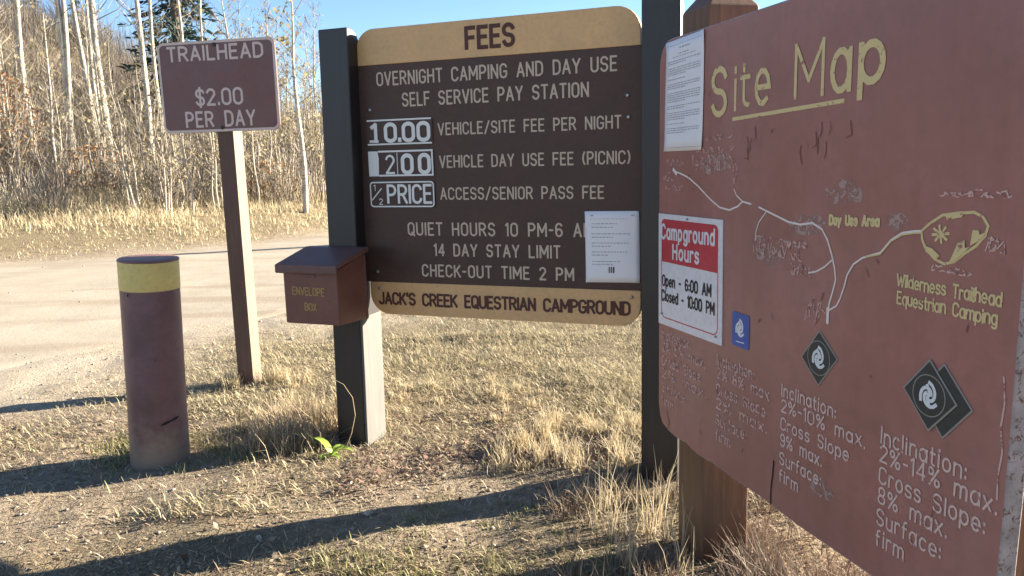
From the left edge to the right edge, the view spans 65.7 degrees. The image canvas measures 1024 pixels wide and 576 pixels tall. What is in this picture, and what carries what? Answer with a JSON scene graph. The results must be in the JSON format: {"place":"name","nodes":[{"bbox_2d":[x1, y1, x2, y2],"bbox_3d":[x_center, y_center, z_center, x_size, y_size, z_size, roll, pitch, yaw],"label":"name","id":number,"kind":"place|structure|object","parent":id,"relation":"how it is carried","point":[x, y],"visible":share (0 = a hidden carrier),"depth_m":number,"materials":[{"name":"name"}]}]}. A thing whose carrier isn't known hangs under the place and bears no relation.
{"place":"outdoors","nodes":[
{"label":"outdoors","id":0,"kind":"place"},
{"bbox_2d":[0,235,328,369],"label":"dirt road","id":1,"kind":"structure","parent":0,"point":[45,313],"depth_m":9.24,"materials":[{"name":"soil"}]},
{"bbox_2d":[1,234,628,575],"bbox_3d":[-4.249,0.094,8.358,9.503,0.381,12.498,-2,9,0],"label":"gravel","id":2,"kind":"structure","parent":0,"point":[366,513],"depth_m":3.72,"materials":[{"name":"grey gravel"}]},
{"bbox_2d":[0,0,785,121],"label":"sky","id":3,"kind":"structure","parent":0,"point":[361,16],"materials":[{"name":"blue"}]},
{"bbox_2d":[0,26,868,575],"bbox_3d":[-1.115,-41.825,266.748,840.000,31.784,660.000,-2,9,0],"label":"ground","id":4,"kind":"structure","parent":0,"point":[32,406],"depth_m":3.78,"materials":[{"name":"soil"}]},
{"bbox_2d":[0,1,26,165],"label":"aspen tree","id":5,"kind":"object","parent":4,"relation":"on","point":[14,38],"visible":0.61,"depth_m":24.08,"materials":[{"name":"beige plant"}]},
{"bbox_2d":[3,125,24,197],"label":"aspen sapling","id":6,"kind":"object","parent":4,"relation":"on","point":[8,126],"visible":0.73,"depth_m":18.80,"materials":[{"name":"beige plant"}]},
{"bbox_2d":[0,0,38,173],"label":"aspen tree","id":7,"kind":"object","parent":4,"relation":"on","point":[18,32],"visible":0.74,"depth_m":24.81,"materials":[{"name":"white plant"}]},
{"bbox_2d":[4,31,35,145],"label":"aspen tree","id":8,"kind":"object","parent":4,"relation":"on","point":[16,74],"visible":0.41,"depth_m":26.86,"materials":[{"name":"beige plant"}]},
{"bbox_2d":[0,18,40,187],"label":"aspen tree","id":9,"kind":"object","parent":4,"relation":"on","point":[6,95],"visible":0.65,"depth_m":20.24,"materials":[{"name":"beige plant"}]},
{"bbox_2d":[3,40,45,139],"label":"aspen tree","id":10,"kind":"object","parent":4,"relation":"on","point":[29,82],"visible":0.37,"depth_m":25.38,"materials":[{"name":"beige plant"}]},
{"bbox_2d":[0,71,54,192],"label":"shrub","id":11,"kind":"object","parent":4,"relation":"on","point":[16,118],"visible":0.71,"depth_m":19.97,"materials":[{"name":"brown plant"}]},
{"bbox_2d":[0,152,55,214],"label":"shrub","id":12,"kind":"object","parent":4,"relation":"on","point":[14,193],"visible":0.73,"depth_m":16.81,"materials":[{"name":"beige plant"}]},
{"bbox_2d":[18,92,41,176],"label":"aspen sapling","id":13,"kind":"object","parent":4,"relation":"on","point":[32,131],"visible":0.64,"depth_m":20.59,"materials":[{"name":"beige plant"}]},
{"bbox_2d":[7,51,56,165],"bbox_3d":[-13.388,-4.483,22.133,1.132,4.124,1.278,1,10,16],"label":"aspen tree","id":14,"kind":"object","parent":4,"relation":"on","point":[25,84],"visible":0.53,"depth_m":21.95,"materials":[{"name":"beige plant"}]},
{"bbox_2d":[9,163,76,216],"bbox_3d":[-9.839,-2.102,16.733,1.304,1.210,1.344,-6,10,-24],"label":"shrub","id":15,"kind":"object","parent":4,"relation":"on","point":[56,200],"visible":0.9,"depth_m":16.62,"materials":[{"name":"brown plant"}]},
{"bbox_2d":[25,2,69,175],"bbox_3d":[-11.844,-4.669,20.445,1.538,5.124,1.069,6,12,38],"label":"aspen tree","id":16,"kind":"object","parent":4,"relation":"on","point":[49,85],"visible":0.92,"depth_m":20.23,"materials":[{"name":"beige plant"}]},
{"bbox_2d":[35,73,74,173],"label":"aspen sapling","id":17,"kind":"object","parent":4,"relation":"on","point":[54,120],"visible":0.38,"depth_m":21.70,"materials":[{"name":"beige plant"}]},
{"bbox_2d":[18,136,98,192],"bbox_3d":[-11.252,-3.087,19.923,1.922,1.812,1.758,-2,9,0],"label":"shrub","id":18,"kind":"object","parent":4,"relation":"on","point":[66,161],"visible":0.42,"depth_m":19.71,"materials":[{"name":"brown plant"}]},
{"bbox_2d":[37,56,83,183],"bbox_3d":[-11.733,-4.064,20.593,1.069,3.895,1.207,-4,10,-17],"label":"aspen tree","id":19,"kind":"object","parent":4,"relation":"on","point":[59,126],"visible":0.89,"depth_m":20.49,"materials":[{"name":"beige plant"}]},
{"bbox_2d":[49,0,76,169],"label":"aspen tree","id":20,"kind":"object","parent":4,"relation":"on","point":[62,26],"visible":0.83,"depth_m":25.44,"materials":[{"name":"beige plant"}]},
{"bbox_2d":[52,26,87,123],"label":"aspen tree","id":21,"kind":"object","parent":4,"relation":"on","point":[71,59],"visible":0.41,"depth_m":31.14,"materials":[{"name":"beige plant"}]},
{"bbox_2d":[47,0,99,152],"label":"aspen tree","id":22,"kind":"object","parent":4,"relation":"on","point":[76,27],"visible":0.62,"depth_m":29.11,"materials":[{"name":"beige plant"}]},
{"bbox_2d":[56,104,91,178],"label":"aspen sapling","id":23,"kind":"object","parent":4,"relation":"on","point":[72,128],"visible":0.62,"depth_m":21.32,"materials":[{"name":"beige plant"}]},
{"bbox_2d":[68,132,87,193],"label":"aspen sapling","id":24,"kind":"object","parent":4,"relation":"on","point":[78,162],"visible":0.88,"depth_m":18.64,"materials":[{"name":"beige plant"}]},
{"bbox_2d":[60,0,102,137],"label":"aspen tree","id":25,"kind":"object","parent":4,"relation":"on","point":[90,60],"visible":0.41,"depth_m":32.66,"materials":[{"name":"beige plant"}]},
{"bbox_2d":[52,0,117,161],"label":"aspen tree","id":26,"kind":"object","parent":4,"relation":"on","point":[88,73],"visible":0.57,"depth_m":27.41,"materials":[{"name":"beige plant"}]},
{"bbox_2d":[77,110,107,190],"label":"aspen sapling","id":27,"kind":"object","parent":4,"relation":"on","point":[88,121],"visible":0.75,"depth_m":19.23,"materials":[{"name":"beige plant"}]},
{"bbox_2d":[53,144,132,199],"bbox_3d":[-9.978,-2.680,18.862,1.770,1.469,1.766,-2,9,0],"label":"shrub","id":28,"kind":"object","parent":4,"relation":"on","point":[96,175],"visible":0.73,"depth_m":18.70,"materials":[{"name":"brown plant"}]},
{"bbox_2d":[80,77,112,170],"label":"aspen sapling","id":29,"kind":"object","parent":4,"relation":"on","point":[96,84],"visible":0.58,"depth_m":22.64,"materials":[{"name":"beige plant"}]},
{"bbox_2d":[65,3,130,188],"bbox_3d":[-11.769,-5.243,22.552,1.547,5.531,1.820,5,11,35],"label":"aspen tree","id":30,"kind":"object","parent":4,"relation":"on","point":[95,69],"visible":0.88,"depth_m":22.37,"materials":[{"name":"beige plant"}]},
{"bbox_2d":[88,94,117,181],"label":"aspen sapling","id":31,"kind":"object","parent":4,"relation":"on","point":[97,125],"visible":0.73,"depth_m":21.77,"materials":[{"name":"beige plant"}]},
{"bbox_2d":[91,114,117,183],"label":"aspen sapling","id":32,"kind":"object","parent":4,"relation":"on","point":[109,143],"visible":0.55,"depth_m":20.56,"materials":[{"name":"beige plant"}]},
{"bbox_2d":[88,0,126,177],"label":"aspen tree","id":33,"kind":"object","parent":4,"relation":"on","point":[93,23],"visible":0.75,"depth_m":23.32,"materials":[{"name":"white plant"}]},
{"bbox_2d":[96,25,133,147],"bbox_3d":[-15.696,-7.620,31.362,1.758,5.342,1.494,-4,10,-16],"label":"aspen tree","id":34,"kind":"object","parent":4,"relation":"on","point":[107,73],"visible":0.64,"depth_m":31.12,"materials":[{"name":"beige plant"}]},
{"bbox_2d":[80,134,150,190],"bbox_3d":[-10.616,-3.417,21.282,2.045,1.938,2.012,-2,9,0],"label":"shrub","id":35,"kind":"object","parent":4,"relation":"on","point":[115,158],"visible":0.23,"depth_m":21.21,"materials":[{"name":"brown plant"}]},
{"bbox_2d":[101,83,136,206],"bbox_3d":[-8.151,-2.790,16.583,0.947,3.037,0.621,-5,10,-18],"label":"aspen sapling","id":36,"kind":"object","parent":4,"relation":"on","point":[122,158],"visible":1,"depth_m":16.62,"materials":[{"name":"beige plant"}]},
{"bbox_2d":[96,91,142,208],"bbox_3d":[-8.552,-2.897,17.452,0.848,2.932,0.740,-5,10,-19],"label":"aspen sapling","id":37,"kind":"object","parent":4,"relation":"on","point":[102,135],"visible":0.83,"depth_m":17.29,"materials":[{"name":"beige plant"}]},
{"bbox_2d":[107,78,139,208],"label":"aspen sapling","id":38,"kind":"object","parent":4,"relation":"on","point":[130,153],"visible":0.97,"depth_m":17.00,"materials":[{"name":"beige plant"}]},
{"bbox_2d":[118,118,141,205],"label":"aspen sapling","id":39,"kind":"object","parent":4,"relation":"on","point":[127,160],"visible":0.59,"depth_m":17.68,"materials":[{"name":"beige plant"}]},
{"bbox_2d":[101,142,162,204],"bbox_3d":[-8.937,-2.682,18.784,1.488,1.515,1.534,-2,9,0],"label":"shrub","id":40,"kind":"object","parent":4,"relation":"on","point":[144,171],"visible":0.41,"depth_m":18.72,"materials":[{"name":"brown plant"}]},
{"bbox_2d":[115,65,149,187],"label":"aspen sapling","id":41,"kind":"object","parent":4,"relation":"on","point":[141,108],"visible":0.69,"depth_m":21.70,"materials":[{"name":"beige plant"}]},
{"bbox_2d":[116,0,154,172],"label":"aspen tree","id":42,"kind":"object","parent":4,"relation":"on","point":[141,42],"visible":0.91,"depth_m":27.37,"materials":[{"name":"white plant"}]},
{"bbox_2d":[126,159,144,207],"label":"aspen sapling","id":43,"kind":"object","parent":4,"relation":"on","point":[138,179],"visible":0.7,"depth_m":17.56,"materials":[{"name":"beige plant"}]},
{"bbox_2d":[118,76,160,173],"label":"aspen sapling","id":44,"kind":"object","parent":4,"relation":"on","point":[135,117],"visible":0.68,"depth_m":23.51,"materials":[{"name":"beige plant"}]},
{"bbox_2d":[123,37,162,132],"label":"aspen tree","id":45,"kind":"object","parent":4,"relation":"on","point":[150,84],"visible":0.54,"depth_m":28.64,"materials":[{"name":"beige plant"}]},
{"bbox_2d":[121,0,178,148],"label":"aspen tree","id":46,"kind":"object","parent":4,"relation":"on","point":[151,37],"visible":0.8,"depth_m":31.76,"materials":[{"name":"beige plant"}]},
{"bbox_2d":[116,254,189,469],"bbox_3d":[-1.814,0.466,4.041,0.288,1.260,0.288,1,10,0],"label":"bollard","id":47,"kind":"object","parent":4,"relation":"on","point":[149,285],"visible":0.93,"depth_m":3.92,"materials":[{"name":"red paint"}]},
{"bbox_2d":[0,0,308,184],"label":"olive undergrowth","id":48,"kind":"object","parent":4,"relation":"on","point":[52,38],"visible":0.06,"depth_m":41.41,"materials":[{"name":"brown plant"}]},
{"bbox_2d":[143,130,168,211],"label":"aspen sapling","id":49,"kind":"object","parent":4,"relation":"on","point":[158,175],"visible":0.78,"depth_m":17.09,"materials":[{"name":"beige plant"}]},
{"bbox_2d":[142,117,174,206],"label":"aspen sapling","id":50,"kind":"object","parent":4,"relation":"on","point":[152,122],"visible":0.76,"depth_m":18.06,"materials":[{"name":"beige plant"}]},
{"bbox_2d":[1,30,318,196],"bbox_3d":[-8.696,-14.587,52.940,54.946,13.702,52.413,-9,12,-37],"label":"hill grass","id":51,"kind":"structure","parent":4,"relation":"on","point":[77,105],"depth_m":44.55,"materials":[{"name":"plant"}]},
{"bbox_2d":[146,93,173,194],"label":"aspen sapling","id":52,"kind":"object","parent":4,"relation":"on","point":[149,105],"visible":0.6,"depth_m":19.07,"materials":[{"name":"beige plant"}]},
{"bbox_2d":[0,0,323,196],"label":"hillside brush","id":53,"kind":"object","parent":4,"relation":"on","point":[26,15],"visible":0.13,"depth_m":41.60,"materials":[{"name":"brown plant"}]},
{"bbox_2d":[0,144,327,261],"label":"verge grass","id":54,"kind":"structure","parent":4,"relation":"on","point":[99,206],"depth_m":16.93,"materials":[{"name":"plant"}]},
{"bbox_2d":[151,103,181,214],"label":"aspen sapling","id":55,"kind":"object","parent":4,"relation":"on","point":[164,170],"visible":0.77,"depth_m":16.71,"materials":[{"name":"beige plant"}]},
{"bbox_2d":[140,0,198,154],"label":"aspen tree","id":56,"kind":"object","parent":4,"relation":"on","point":[181,36],"visible":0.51,"depth_m":32.99,"materials":[{"name":"beige plant"}]},
{"bbox_2d":[152,107,186,212],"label":"aspen sapling","id":57,"kind":"object","parent":4,"relation":"on","point":[168,184],"visible":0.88,"depth_m":16.84,"materials":[{"name":"beige plant"}]},
{"bbox_2d":[116,0,225,140],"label":"spruce tree","id":58,"kind":"object","parent":4,"relation":"on","point":[174,20],"visible":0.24,"depth_m":38.84,"materials":[{"name":"green plant"}]},
{"bbox_2d":[153,99,189,211],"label":"aspen sapling","id":59,"kind":"object","parent":4,"relation":"on","point":[161,164],"visible":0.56,"depth_m":16.92,"materials":[{"name":"beige plant"}]},
{"bbox_2d":[144,155,201,208],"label":"shrub","id":60,"kind":"object","parent":4,"relation":"on","point":[176,194],"visible":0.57,"depth_m":18.20,"materials":[{"name":"beige plant"}]},
{"bbox_2d":[152,141,214,201],"bbox_3d":[-8.228,-3.034,20.201,1.741,1.677,1.789,-2,9,0],"label":"shrub","id":61,"kind":"object","parent":4,"relation":"on","point":[192,177],"visible":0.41,"depth_m":20.12,"materials":[{"name":"brown plant"}]},
{"bbox_2d":[171,133,198,212],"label":"aspen sapling","id":62,"kind":"object","parent":4,"relation":"on","point":[189,182],"visible":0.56,"depth_m":17.36,"materials":[{"name":"beige plant"}]},
{"bbox_2d":[186,143,210,203],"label":"aspen sapling","id":63,"kind":"object","parent":4,"relation":"on","point":[200,179],"visible":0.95,"depth_m":19.23,"materials":[{"name":"beige plant"}]},
{"bbox_2d":[182,0,223,189],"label":"aspen tree","id":64,"kind":"object","parent":4,"relation":"on","point":[200,28],"visible":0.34,"depth_m":20.58,"materials":[{"name":"beige plant"}]},
{"bbox_2d":[190,132,219,208],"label":"aspen sapling","id":65,"kind":"object","parent":4,"relation":"on","point":[216,193],"visible":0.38,"depth_m":18.06,"materials":[{"name":"beige plant"}]},
{"bbox_2d":[203,132,220,208],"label":"aspen sapling","id":66,"kind":"object","parent":4,"relation":"on","point":[212,170],"visible":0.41,"depth_m":18.20,"materials":[{"name":"beige plant"}]},
{"bbox_2d":[188,134,248,182],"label":"shrub","id":67,"kind":"object","parent":4,"relation":"on","point":[201,158],"visible":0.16,"depth_m":22.79,"materials":[{"name":"brown plant"}]},
{"bbox_2d":[157,37,280,384],"bbox_3d":[-1.866,-0.325,5.363,0.838,2.590,0.138,0,10,12],"label":"trailhead sign","id":68,"kind":"object","parent":4,"relation":"on","point":[227,90],"visible":0.94,"depth_m":5.19,"materials":[{"name":"brown wood"}]},
{"bbox_2d":[192,0,251,141],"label":"aspen tree","id":69,"kind":"object","parent":4,"relation":"on","point":[224,20],"visible":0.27,"depth_m":24.42,"materials":[{"name":"beige plant"}]},
{"bbox_2d":[217,0,251,152],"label":"aspen tree","id":70,"kind":"object","parent":4,"relation":"on","point":[239,25],"visible":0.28,"depth_m":37.19,"materials":[{"name":"beige plant"}]},
{"bbox_2d":[219,149,266,198],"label":"shrub","id":71,"kind":"object","parent":4,"relation":"on","point":[254,175],"visible":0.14,"depth_m":20.57,"materials":[{"name":"brown plant"}]},
{"bbox_2d":[247,131,266,196],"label":"aspen sapling","id":72,"kind":"object","parent":4,"relation":"on","point":[258,145],"visible":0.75,"depth_m":19.45,"materials":[{"name":"beige plant"}]},
{"bbox_2d":[245,131,279,202],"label":"aspen sapling","id":73,"kind":"object","parent":4,"relation":"on","point":[254,169],"visible":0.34,"depth_m":18.87,"materials":[{"name":"beige plant"}]},
{"bbox_2d":[255,130,283,197],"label":"aspen sapling","id":74,"kind":"object","parent":4,"relation":"on","point":[271,138],"visible":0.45,"depth_m":19.89,"materials":[{"name":"beige plant"}]},
{"bbox_2d":[251,20,290,148],"bbox_3d":[-8.068,-6.039,26.640,1.748,5.698,1.832,-2,9,0],"label":"aspen tree","id":75,"kind":"object","parent":4,"relation":"on","point":[262,32],"visible":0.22,"depth_m":26.28,"materials":[{"name":"beige plant"}]},
{"bbox_2d":[253,0,293,144],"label":"aspen tree","id":76,"kind":"object","parent":4,"relation":"on","point":[264,2],"visible":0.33,"depth_m":31.92,"materials":[{"name":"beige plant"}]},
{"bbox_2d":[246,159,301,203],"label":"shrub","id":77,"kind":"object","parent":4,"relation":"on","point":[268,182],"visible":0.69,"depth_m":19.79,"materials":[{"name":"brown plant"}]},
{"bbox_2d":[208,383,346,460],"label":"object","id":78,"kind":"object","parent":4,"relation":"on","point":[295,428],"visible":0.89,"depth_m":4.25,"materials":[{"name":"beige plant"}]},
{"bbox_2d":[255,0,303,185],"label":"aspen tree","id":79,"kind":"object","parent":4,"relation":"on","point":[274,133],"visible":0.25,"depth_m":21.83,"materials":[{"name":"beige plant"}]},
{"bbox_2d":[272,123,291,187],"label":"aspen sapling","id":80,"kind":"object","parent":4,"relation":"on","point":[284,140],"visible":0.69,"depth_m":20.82,"materials":[{"name":"beige plant"}]},
{"bbox_2d":[273,92,303,196],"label":"aspen sapling","id":81,"kind":"object","parent":4,"relation":"on","point":[289,136],"visible":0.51,"depth_m":20.94,"materials":[{"name":"beige plant"}]},
{"bbox_2d":[261,146,316,204],"bbox_3d":[-5.458,-2.770,19.579,1.393,1.506,1.463,-2,9,0],"label":"shrub","id":82,"kind":"object","parent":4,"relation":"on","point":[295,176],"visible":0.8,"depth_m":19.48,"materials":[{"name":"beige plant"}]},
{"bbox_2d":[275,23,303,125],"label":"aspen tree","id":83,"kind":"object","parent":4,"relation":"on","point":[287,53],"visible":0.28,"depth_m":37.02,"materials":[{"name":"beige plant"}]},
{"bbox_2d":[263,0,321,213],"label":"aspen tree","id":84,"kind":"object","parent":4,"relation":"on","point":[299,138],"visible":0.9,"depth_m":17.87,"materials":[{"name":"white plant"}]},
{"bbox_2d":[275,32,309,141],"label":"aspen tree","id":85,"kind":"object","parent":4,"relation":"on","point":[284,59],"visible":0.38,"depth_m":36.37,"materials":[{"name":"beige plant"}]},
{"bbox_2d":[284,110,300,190],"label":"aspen sapling","id":86,"kind":"object","parent":4,"relation":"on","point":[291,119],"visible":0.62,"depth_m":20.47,"materials":[{"name":"beige plant"}]},
{"bbox_2d":[283,133,326,204],"bbox_3d":[-4.894,-3.026,20.177,1.799,1.828,1.830,-5,10,-22],"label":"shrub","id":87,"kind":"object","parent":4,"relation":"on","point":[318,179],"visible":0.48,"depth_m":19.90,"materials":[{"name":"beige plant"}]},
{"bbox_2d":[291,59,318,153],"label":"aspen tree","id":88,"kind":"object","parent":4,"relation":"on","point":[304,84],"visible":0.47,"depth_m":30.37,"materials":[{"name":"beige plant"}]},
{"bbox_2d":[291,61,320,151],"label":"aspen tree","id":89,"kind":"object","parent":4,"relation":"on","point":[306,98],"visible":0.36,"depth_m":31.80,"materials":[{"name":"beige plant"}]},
{"bbox_2d":[287,0,325,184],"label":"aspen tree","id":90,"kind":"object","parent":4,"relation":"on","point":[313,63],"visible":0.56,"depth_m":24.80,"materials":[{"name":"beige plant"}]},
{"bbox_2d":[295,14,321,134],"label":"aspen tree","id":91,"kind":"object","parent":4,"relation":"on","point":[311,75],"visible":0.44,"depth_m":38.27,"materials":[{"name":"beige plant"}]},
{"bbox_2d":[314,437,353,459],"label":"green weed","id":92,"kind":"object","parent":4,"relation":"on","point":[329,448],"visible":0.96,"depth_m":4.08,"materials":[{"name":"green plant"}]},
{"bbox_2d":[60,417,668,575],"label":"grass","id":93,"kind":"structure","parent":4,"relation":"on","point":[213,446],"depth_m":3.19,"materials":[{"name":"beige plant"}]},
{"bbox_2d":[0,297,766,527],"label":"dry grass","id":94,"kind":"structure","parent":4,"relation":"on","point":[633,393],"depth_m":5.24,"materials":[{"name":"beige plant"}]},
{"bbox_2d":[0,390,867,575],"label":"straw debris","id":95,"kind":"object","parent":4,"relation":"on","point":[307,485],"visible":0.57,"depth_m":3.63,"materials":[{"name":"beige plant"}]},
{"bbox_2d":[330,424,633,499],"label":"fallen leaves","id":96,"kind":"object","parent":4,"relation":"on","point":[402,470],"visible":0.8,"depth_m":3.98,"materials":[{"name":"brown plant"}]},
{"bbox_2d":[318,0,684,480],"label":"fees sign","id":97,"kind":"object","parent":4,"relation":"on","point":[476,168],"visible":0.98,"depth_m":3.81,"materials":[{"name":"brown wood"}]},
{"bbox_2d":[275,246,368,325],"bbox_3d":[-0.940,-0.008,3.974,0.350,0.370,0.305,2,10,21],"label":"envelope box","id":98,"kind":"object","parent":97,"relation":"attached to","point":[325,285],"visible":1,"depth_m":3.89,"materials":[{"name":"brown paint"}]},
{"bbox_2d":[585,211,639,282],"bbox_3d":[0.462,-0.188,3.660,0.257,0.334,0.009,2,10,20],"label":"paper notice","id":99,"kind":"object","parent":97,"relation":"attached to","point":[612,242],"visible":1,"depth_m":3.66,"materials":[{"name":"white paper"}]},
{"bbox_2d":[573,445,695,575],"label":"pale stems","id":100,"kind":"object","parent":4,"relation":"on","point":[660,509],"visible":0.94,"depth_m":3.15,"materials":[{"name":"plant"}]},
{"bbox_2d":[519,458,866,575],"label":"weed stems","id":101,"kind":"object","parent":4,"relation":"on","point":[649,563],"visible":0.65,"depth_m":3.15,"materials":[{"name":"beige plant"}]},
{"bbox_2d":[706,494,870,575],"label":"weed stems","id":102,"kind":"object","parent":4,"relation":"on","point":[747,568],"visible":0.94,"depth_m":2.71,"materials":[{"name":"beige plant"}]},
{"bbox_2d":[659,0,1023,575],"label":"site map sign","id":103,"kind":"object","parent":4,"relation":"on","point":[850,173],"visible":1,"depth_m":1.93,"materials":[{"name":"brown wood"}]},
{"bbox_2d":[664,29,703,151],"bbox_3d":[0.587,-0.666,2.727,0.005,0.386,0.286,-4,10,-15],"label":"paper notice","id":104,"kind":"object","parent":103,"relation":"attached to","point":[684,92],"visible":1,"depth_m":2.71,"materials":[{"name":"white paper"}]},
{"bbox_2d":[659,213,723,345],"bbox_3d":[0.615,-0.042,2.781,0.012,0.425,0.471,-4,10,-15],"label":"hours sign","id":105,"kind":"object","parent":103,"relation":"attached to","point":[690,275],"visible":1,"depth_m":2.75,"materials":[{"name":"white plastic"}]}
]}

